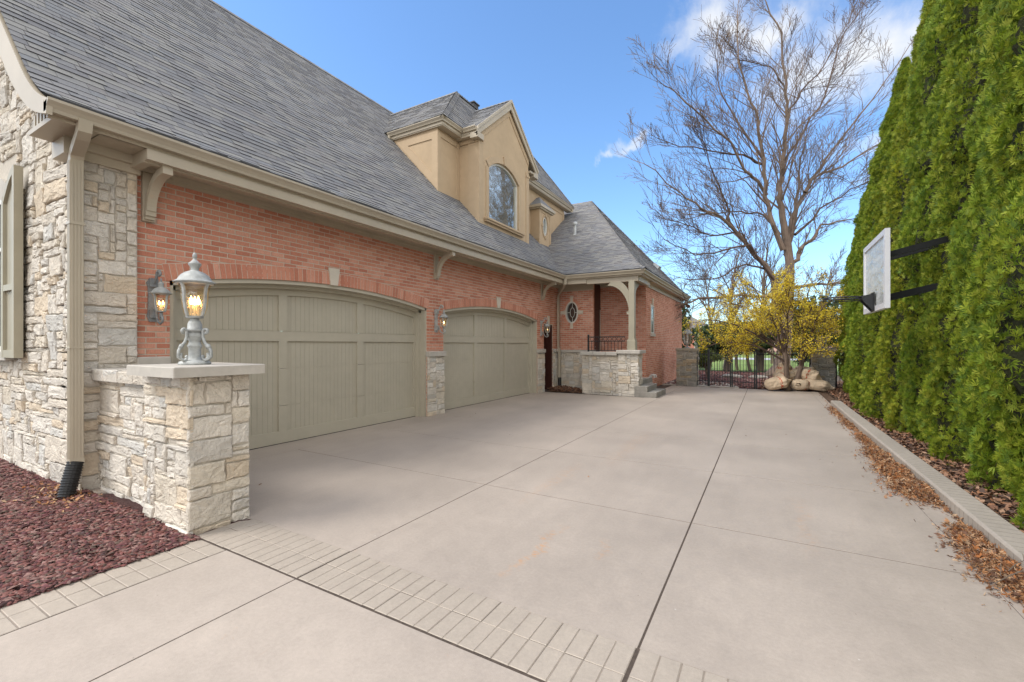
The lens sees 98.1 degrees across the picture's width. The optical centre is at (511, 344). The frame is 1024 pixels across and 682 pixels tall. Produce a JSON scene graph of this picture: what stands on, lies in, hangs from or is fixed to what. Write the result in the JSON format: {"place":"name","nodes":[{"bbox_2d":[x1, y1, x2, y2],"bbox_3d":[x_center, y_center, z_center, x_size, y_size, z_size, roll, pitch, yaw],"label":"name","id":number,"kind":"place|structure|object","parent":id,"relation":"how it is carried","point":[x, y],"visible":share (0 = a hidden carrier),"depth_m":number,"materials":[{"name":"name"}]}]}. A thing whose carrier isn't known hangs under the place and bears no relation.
{"place":"outdoors","nodes":[
{"label":"outdoors","id":0,"kind":"place"},
{"bbox_2d":[0,540,224,635],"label":"path","id":1,"kind":"structure","parent":0,"point":[20,614],"depth_m":3.02,"materials":[{"name":"concrete"}]},
{"bbox_2d":[0,458,249,608],"bbox_3d":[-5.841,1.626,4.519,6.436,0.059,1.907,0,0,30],"label":"red gravel","id":2,"kind":"structure","parent":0,"point":[53,523],"depth_m":3.74,"materials":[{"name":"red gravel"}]},
{"bbox_2d":[1,481,111,519],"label":"spout leaves","id":3,"kind":"object","parent":2,"relation":"on","point":[54,492],"visible":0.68,"depth_m":4.70,"materials":[{"name":"brown plant"}]},
{"bbox_2d":[0,385,1023,681],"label":"driveway","id":4,"kind":"structure","parent":0,"point":[534,572],"depth_m":3.24,"materials":[{"name":"beige concrete"}]},
{"bbox_2d":[580,350,646,396],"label":"porch wall","id":5,"kind":"structure","parent":4,"relation":"on","point":[618,373],"depth_m":14.43,"materials":[{"name":"stone"}]},
{"bbox_2d":[587,335,624,351],"bbox_3d":[3.105,-0.055,14.638,1.279,0.570,0.050,0,0,30],"label":"porch railing","id":6,"kind":"object","parent":5,"relation":"on","point":[588,341],"visible":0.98,"depth_m":14.66,"materials":[{"name":"black metal"}]},
{"bbox_2d":[634,377,665,397],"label":"porch steps","id":7,"kind":"structure","parent":4,"relation":"on","point":[646,389],"depth_m":13.94,"materials":[{"name":"grey concrete"}]},
{"bbox_2d":[764,376,791,389],"bbox_3d":[9.437,1.349,15.755,0.874,0.443,0.592,-15,-4,15],"label":"sack","id":8,"kind":"object","parent":4,"relation":"on","point":[776,383],"visible":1,"depth_m":15.57,"materials":[{"name":"beige fabric"}]},
{"bbox_2d":[774,371,794,379],"bbox_3d":[9.935,1.139,16.098,0.736,0.357,0.544,-11,0,1],"label":"paper sack","id":9,"kind":"object","parent":8,"relation":"on","point":[792,375],"visible":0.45,"depth_m":15.90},
{"bbox_2d":[773,362,791,376],"bbox_3d":[9.981,0.958,16.349,0.444,0.874,0.520,25,5,11],"label":"paper sack","id":10,"kind":"object","parent":9,"relation":"on","point":[780,367],"visible":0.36,"depth_m":16.23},
{"bbox_2d":[822,397,1023,612],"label":"leaf litter","id":11,"kind":"object","parent":4,"relation":"on","point":[1004,588],"visible":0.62,"depth_m":3.83,"materials":[{"name":"brown plant"}]},
{"bbox_2d":[987,553,1023,586],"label":"fallen twig","id":12,"kind":"object","parent":11,"relation":"on","point":[1008,570],"visible":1,"depth_m":2.98,"materials":[{"name":"wood"}]},
{"bbox_2d":[831,400,1023,568],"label":"kerb","id":13,"kind":"structure","parent":4,"relation":"on","point":[954,506],"depth_m":4.46,"materials":[{"name":"concrete"}]},
{"bbox_2d":[833,401,1023,565],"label":"kerb scoring","id":14,"kind":"object","parent":13,"relation":"on","point":[937,482],"visible":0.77,"depth_m":4.81,"materials":[{"name":"grey concrete"}]},
{"bbox_2d":[280,352,841,402],"bbox_3d":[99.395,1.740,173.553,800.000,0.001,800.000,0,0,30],"label":"ground","id":15,"kind":"structure","parent":0,"point":[838,378],"depth_m":23.59,"materials":[{"name":"soil"}]},
{"bbox_2d":[91,368,145,506],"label":"stone wall","id":16,"kind":"structure","parent":15,"relation":"on","point":[120,445],"depth_m":4.78,"materials":[{"name":"stone"}]},
{"bbox_2d":[127,362,264,534],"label":"stone pier","id":17,"kind":"structure","parent":15,"relation":"on","point":[196,460],"depth_m":3.98,"materials":[{"name":"stone"}]},
{"bbox_2d":[173,253,215,364],"bbox_3d":[-2.969,-0.339,4.154,0.350,1.048,0.350,0,0,30],"label":"pillar lantern","id":18,"kind":"object","parent":17,"relation":"on","point":[194,276],"visible":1,"depth_m":4.11,"materials":[{"name":"metal"}]},
{"bbox_2d":[0,0,690,497],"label":"brick house","id":19,"kind":"structure","parent":15,"relation":"on","point":[330,230],"depth_m":7.56,"materials":[{"name":"brick"}]},
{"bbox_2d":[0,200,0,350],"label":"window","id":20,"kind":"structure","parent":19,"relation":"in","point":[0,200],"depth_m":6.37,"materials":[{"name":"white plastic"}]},
{"bbox_2d":[146,270,171,324],"bbox_3d":[-4.395,-0.590,5.525,0.357,0.689,0.232,0,0,30],"label":"wall lantern","id":21,"kind":"object","parent":19,"relation":"attached to","point":[155,287],"depth_m":5.54,"materials":[{"name":"grey metal"}]},
{"bbox_2d":[170,279,425,449],"bbox_3d":[-3.372,0.287,8.068,0.348,2.715,5.040,0,0,30],"label":"garage door","id":22,"kind":"structure","parent":19,"relation":"in","point":[318,335],"depth_m":7.88,"materials":[{"name":"paint"}]},
{"bbox_2d":[434,305,448,333],"bbox_3d":[-1.637,-0.590,10.341,0.357,0.689,0.232,0,0,30],"label":"wall lantern","id":23,"kind":"object","parent":19,"relation":"attached to","point":[442,316],"depth_m":10.36,"materials":[{"name":"metal"}]},
{"bbox_2d":[443,307,536,409],"bbox_3d":[-0.567,0.287,12.966,0.348,2.715,5.040,0,0,30],"label":"garage door","id":24,"kind":"structure","parent":19,"relation":"in","point":[491,352],"depth_m":12.80,"materials":[{"name":"paint"}]},
{"bbox_2d":[540,317,549,336],"bbox_3d":[1.151,-0.590,15.209,0.357,0.689,0.232,0,0,30],"label":"wall lantern","id":25,"kind":"object","parent":19,"relation":"attached to","point":[547,325],"depth_m":15.23,"materials":[{"name":"metal"}]},
{"bbox_2d":[544,324,551,389],"bbox_3d":[1.129,0.460,15.925,0.350,2.360,0.720,0,0,30],"label":"side door","id":26,"kind":"structure","parent":19,"relation":"in","point":[547,340],"depth_m":16.18,"materials":[{"name":"metal"}]},
{"bbox_2d":[565,302,577,322],"bbox_3d":[2.225,-1.190,16.401,0.510,0.810,0.125,0,0,30],"label":"oval window","id":27,"kind":"structure","parent":19,"relation":"in","point":[571,311],"depth_m":16.42,"materials":[{"name":"white plastic"}]},
{"bbox_2d":[594,284,600,351],"bbox_3d":[3.121,-0.510,16.362,0.154,3.400,0.700,0,0,30],"label":"porch door","id":28,"kind":"structure","parent":19,"relation":"in","point":[597,308],"depth_m":16.37,"materials":[{"name":"wood"}]},
{"bbox_2d":[650,305,653,332],"bbox_3d":[5.270,-0.955,16.688,0.040,1.050,0.500,0,0,30],"label":"window","id":29,"kind":"structure","parent":19,"relation":"in","point":[652,307],"depth_m":16.74,"materials":[{"name":"white glass"}]},
{"bbox_2d":[676,348,699,386],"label":"gate pier","id":30,"kind":"structure","parent":15,"relation":"on","point":[686,366],"depth_m":17.81,"materials":[{"name":"stone"}]},
{"bbox_2d":[682,328,692,347],"bbox_3d":[7.137,-0.290,18.096,0.420,0.860,0.420,0,0,30],"label":"pier lantern","id":31,"kind":"object","parent":30,"relation":"on","point":[688,332],"visible":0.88,"depth_m":18.01,"materials":[{"name":"grey metal"}]},
{"bbox_2d":[682,300,696,347],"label":"yew tree","id":32,"kind":"object","parent":15,"relation":"on","point":[684,322],"visible":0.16,"depth_m":30.62,"materials":[{"name":"green plant"}]},
{"bbox_2d":[682,316,708,347],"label":"brick house","id":33,"kind":"structure","parent":15,"relation":"on","point":[694,326],"depth_m":106.61,"materials":[{"name":"red brick"}]},
{"bbox_2d":[681,235,728,355],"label":"bare tree","id":34,"kind":"object","parent":15,"relation":"on","point":[706,295],"visible":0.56,"depth_m":44.45,"materials":[{"name":"brown plant"}]},
{"bbox_2d":[699,344,726,374],"bbox_3d":[8.826,0.860,19.978,1.596,1.787,1.606,0,0,30],"label":"golden shrub","id":35,"kind":"object","parent":15,"relation":"on","point":[711,357],"visible":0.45,"depth_m":19.76,"materials":[{"name":"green plant"}]},
{"bbox_2d":[715,292,741,369],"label":"bare tree","id":36,"kind":"object","parent":15,"relation":"on","point":[728,315],"visible":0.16,"depth_m":29.95,"materials":[{"name":"brown plant"}]},
{"bbox_2d":[690,317,769,371],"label":"yew tree","id":37,"kind":"object","parent":15,"relation":"on","point":[695,332],"visible":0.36,"depth_m":26.69,"materials":[{"name":"green plant"}]},
{"bbox_2d":[705,215,769,366],"bbox_3d":[16.758,-3.766,33.310,4.186,11.197,4.469,0,0,37],"label":"bare tree","id":38,"kind":"object","parent":15,"relation":"on","point":[733,282],"visible":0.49,"depth_m":32.96,"materials":[{"name":"brown plant"}]},
{"bbox_2d":[726,283,767,370],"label":"bare tree","id":39,"kind":"object","parent":15,"relation":"on","point":[748,363],"visible":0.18,"depth_m":29.00,"materials":[{"name":"brown plant"}]},
{"bbox_2d":[748,321,776,370],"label":"yew tree","id":40,"kind":"object","parent":15,"relation":"on","point":[767,347],"visible":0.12,"depth_m":28.77,"materials":[{"name":"green plant"}]},
{"bbox_2d":[614,0,913,376],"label":"bare tree","id":41,"kind":"object","parent":15,"relation":"on","point":[784,240],"visible":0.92,"depth_m":22.58,"materials":[{"name":"brown plant"}]},
{"bbox_2d":[721,197,807,365],"bbox_3d":[20.187,-5.245,36.002,5.409,14.167,6.531,0,0,-44],"label":"bare tree","id":42,"kind":"object","parent":15,"relation":"on","point":[763,281],"visible":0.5,"depth_m":35.49,"materials":[{"name":"brown plant"}]},
{"bbox_2d":[750,251,797,363],"bbox_3d":[23.436,-3.218,39.023,4.186,10.077,4.469,0,0,-33],"label":"bare tree","id":43,"kind":"object","parent":15,"relation":"on","point":[772,349],"visible":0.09,"depth_m":39.32,"materials":[{"name":"brown plant"}]},
{"bbox_2d":[767,291,844,364],"bbox_3d":[18.432,-0.770,26.927,5.880,5.201,5.267,0,0,-21],"label":"yew tree","id":44,"kind":"object","parent":15,"relation":"on","point":[834,340],"visible":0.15,"depth_m":26.03,"materials":[{"name":"green plant"}]},
{"bbox_2d":[810,348,835,387],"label":"gate pier","id":45,"kind":"structure","parent":15,"relation":"on","point":[824,366],"depth_m":16.07,"materials":[{"name":"stone"}]},
{"bbox_2d":[799,246,847,313],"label":"bare tree","id":46,"kind":"object","parent":15,"relation":"on","point":[833,270],"visible":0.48,"depth_m":38.16,"materials":[{"name":"brown plant"}]},
{"bbox_2d":[841,265,854,392],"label":"arborvitae tree","id":47,"kind":"object","parent":15,"relation":"on","point":[845,328],"visible":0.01,"depth_m":14.39,"materials":[{"name":"green plant"}]},
{"bbox_2d":[833,177,869,385],"bbox_3d":[12.373,-1.935,15.217,2.182,7.732,2.137,0,0,-13],"label":"arborvitae tree","id":48,"kind":"object","parent":15,"relation":"on","point":[841,356],"visible":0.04,"depth_m":15.63,"materials":[{"name":"green plant"}]},
{"bbox_2d":[846,223,859,394],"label":"arborvitae tree","id":49,"kind":"object","parent":15,"relation":"on","point":[849,281],"visible":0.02,"depth_m":13.13,"materials":[{"name":"green plant"}]},
{"bbox_2d":[839,140,883,402],"bbox_3d":[9.823,-2.041,11.494,2.140,7.962,2.237,0,0,13],"label":"arborvitae tree","id":50,"kind":"object","parent":15,"relation":"on","point":[851,309],"visible":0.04,"depth_m":11.88,"materials":[{"name":"green plant"}]},
{"bbox_2d":[841,56,911,410],"bbox_3d":[9.080,-2.341,10.259,2.296,8.609,2.344,0,0,-17],"label":"arborvitae tree","id":51,"kind":"object","parent":15,"relation":"on","point":[854,344],"visible":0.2,"depth_m":10.45,"materials":[{"name":"green plant"}]},
{"bbox_2d":[858,62,913,421],"bbox_3d":[8.493,-2.157,9.166,2.195,8.212,2.287,0,0,40],"label":"arborvitae tree","id":52,"kind":"object","parent":15,"relation":"on","point":[872,392],"visible":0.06,"depth_m":9.47,"materials":[{"name":"green plant"}]},
{"bbox_2d":[822,228,962,314],"bbox_3d":[5.667,-0.010,6.168,1.424,3.500,2.220,0,0,-40],"label":"basketball hoop","id":53,"kind":"object","parent":15,"relation":"on","point":[878,256],"visible":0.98,"depth_m":6.26,"materials":[{"name":"white plastic"}]},
{"bbox_2d":[869,0,935,434],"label":"arborvitae tree","id":54,"kind":"object","parent":15,"relation":"on","point":[905,319],"visible":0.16,"depth_m":8.23,"materials":[{"name":"green plant"}]},
{"bbox_2d":[894,0,970,450],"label":"arborvitae tree","id":55,"kind":"object","parent":15,"relation":"on","point":[924,189],"visible":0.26,"depth_m":7.12,"materials":[{"name":"green plant"}]},
{"bbox_2d":[913,0,1000,466],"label":"arborvitae tree","id":56,"kind":"object","parent":15,"relation":"on","point":[960,72],"visible":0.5,"depth_m":5.95,"materials":[{"name":"green plant"}]},
{"bbox_2d":[944,0,1023,496],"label":"arborvitae tree","id":57,"kind":"object","parent":15,"relation":"on","point":[974,429],"visible":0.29,"depth_m":5.09,"materials":[{"name":"green plant"}]},
{"bbox_2d":[959,0,1023,529],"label":"arborvitae tree","id":58,"kind":"object","parent":15,"relation":"on","point":[1002,325],"visible":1,"depth_m":4.09,"materials":[{"name":"green plant"}]},
{"bbox_2d":[548,385,581,392],"bbox_3d":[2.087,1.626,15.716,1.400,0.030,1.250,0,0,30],"label":"porch corner bed","id":59,"kind":"object","parent":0,"point":[566,391],"visible":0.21,"depth_m":15.42,"materials":[{"name":"brown plant"}]},
{"bbox_2d":[213,0,924,323],"label":"sky","id":60,"kind":"structure","parent":0,"point":[565,67],"materials":[{"name":"blue"}]},
{"bbox_2d":[662,379,738,388],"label":"garden path","id":61,"kind":"structure","parent":0,"point":[704,385],"depth_m":17.71,"materials":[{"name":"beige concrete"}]},
{"bbox_2d":[697,350,708,385],"bbox_3d":[7.563,0.924,17.622,0.458,1.472,0.048,0,0,30],"label":"iron fence","id":62,"kind":"object","parent":61,"relation":"on","point":[707,354],"visible":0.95,"depth_m":17.56,"materials":[{"name":"black metal"}]},
{"bbox_2d":[709,349,730,386],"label":"iron gate","id":63,"kind":"structure","parent":61,"relation":"on","point":[719,381],"depth_m":17.31,"materials":[{"name":"black metal"}]},
{"bbox_2d":[731,349,754,388],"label":"iron gate","id":64,"kind":"structure","parent":61,"relation":"on","point":[743,382],"depth_m":16.95,"materials":[{"name":"black metal"}]},
{"bbox_2d":[700,370,818,391],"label":"mulch ground","id":65,"kind":"structure","parent":0,"point":[758,387],"depth_m":16.96,"materials":[{"name":"brown soil"}]},
{"bbox_2d":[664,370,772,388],"bbox_3d":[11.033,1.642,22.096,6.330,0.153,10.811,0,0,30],"label":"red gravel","id":66,"kind":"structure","parent":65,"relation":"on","point":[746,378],"depth_m":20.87,"materials":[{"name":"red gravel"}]},
{"bbox_2d":[721,374,742,377],"bbox_3d":[10.932,1.580,22.065,1.018,0.273,0.336,0,0,30],"label":"rock","id":67,"kind":"object","parent":65,"relation":"on","point":[725,375],"visible":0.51,"depth_m":22.00,"materials":[{"name":"stone"}]},
{"bbox_2d":[748,375,767,377],"bbox_3d":[12.079,1.592,21.763,0.873,0.223,0.341,0,0,30],"label":"rock","id":68,"kind":"object","parent":65,"relation":"on","point":[751,376],"visible":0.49,"depth_m":21.69,"materials":[{"name":"stone"}]},
{"bbox_2d":[681,264,845,390],"bbox_3d":[9.484,-0.670,15.689,7.825,4.628,4.010,0,0,-7],"label":"yellow shrub","id":69,"kind":"object","parent":65,"relation":"on","point":[784,298],"visible":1,"depth_m":15.57,"materials":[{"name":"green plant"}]},
{"bbox_2d":[715,350,839,371],"bbox_3d":[13.967,0.994,26.400,9.079,1.392,0.052,0,0,25],"label":"iron fence","id":70,"kind":"object","parent":65,"relation":"on","point":[750,362],"visible":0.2,"depth_m":26.31,"materials":[{"name":"black metal"}]},
{"bbox_2d":[756,350,810,388],"bbox_3d":[10.181,0.924,16.670,2.048,1.472,0.065,0,0,1],"label":"iron fence","id":71,"kind":"object","parent":65,"relation":"on","point":[762,354],"visible":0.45,"depth_m":16.67,"materials":[{"name":"black metal"}]},
{"bbox_2d":[791,379,809,390],"bbox_3d":[10.271,1.418,15.748,0.644,0.441,0.584,7,-5,-39],"label":"sack","id":72,"kind":"object","parent":65,"relation":"on","point":[800,384],"visible":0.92,"depth_m":15.54,"materials":[{"name":"beige fabric"}]},
{"bbox_2d":[801,368,822,379],"bbox_3d":[10.583,1.097,15.741,0.736,0.472,0.571,24,14,33],"label":"sack","id":73,"kind":"object","parent":72,"relation":"on","point":[809,373],"visible":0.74,"depth_m":15.57,"materials":[{"name":"beige fabric"}]},
{"bbox_2d":[723,358,795,359],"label":"street","id":74,"kind":"structure","parent":0,"point":[753,358],"depth_m":54.90,"materials":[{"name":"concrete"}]},
{"bbox_2d":[699,352,840,374],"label":"lawn","id":75,"kind":"structure","parent":0,"point":[745,365],"depth_m":36.59,"materials":[{"name":"green plant"}]},
{"bbox_2d":[819,392,836,402],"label":"mulch verge","id":76,"kind":"structure","parent":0,"point":[827,396],"depth_m":13.95,"materials":[{"name":"brown wood"}]},
{"bbox_2d":[806,379,834,391],"bbox_3d":[10.697,1.415,15.497,0.966,0.398,0.579,14,10,43],"label":"sack","id":77,"kind":"object","parent":76,"relation":"on","point":[821,385],"visible":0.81,"depth_m":15.28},
{"bbox_2d":[827,381,1023,529],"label":"mulch ground","id":78,"kind":"structure","parent":0,"point":[974,490],"depth_m":5.13,"materials":[{"name":"brown plant"}]},
{"bbox_2d":[760,378,842,391],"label":"leaves","id":79,"kind":"object","parent":78,"relation":"on","point":[838,383],"visible":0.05,"depth_m":17.02,"materials":[{"name":"brown plant"}]},
{"bbox_2d":[835,351,843,386],"bbox_3d":[12.725,0.929,15.760,2.028,1.462,0.048,0,0,30],"label":"iron fence","id":80,"kind":"object","parent":78,"relation":"on","point":[836,376],"visible":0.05,"depth_m":16.23,"materials":[{"name":"black metal"}]},
{"bbox_2d":[827,385,1023,532],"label":"bed leaves","id":81,"kind":"object","parent":78,"relation":"on","point":[963,468],"visible":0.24,"depth_m":5.69,"materials":[{"name":"brown plant"}]},
{"bbox_3d":[10.302,1.125,16.101,0.554,0.441,0.690,0,-40,-26],"label":"paper sack","id":82,"kind":"object","parent":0,"visible":0},
{"bbox_2d":[794,366,816,370],"bbox_3d":[10.811,0.950,16.299,0.782,0.325,0.442,6,3,24],"label":"paper sack","id":83,"kind":"object","parent":82,"relation":"on","point":[813,368],"visible":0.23,"depth_m":16.16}
]}

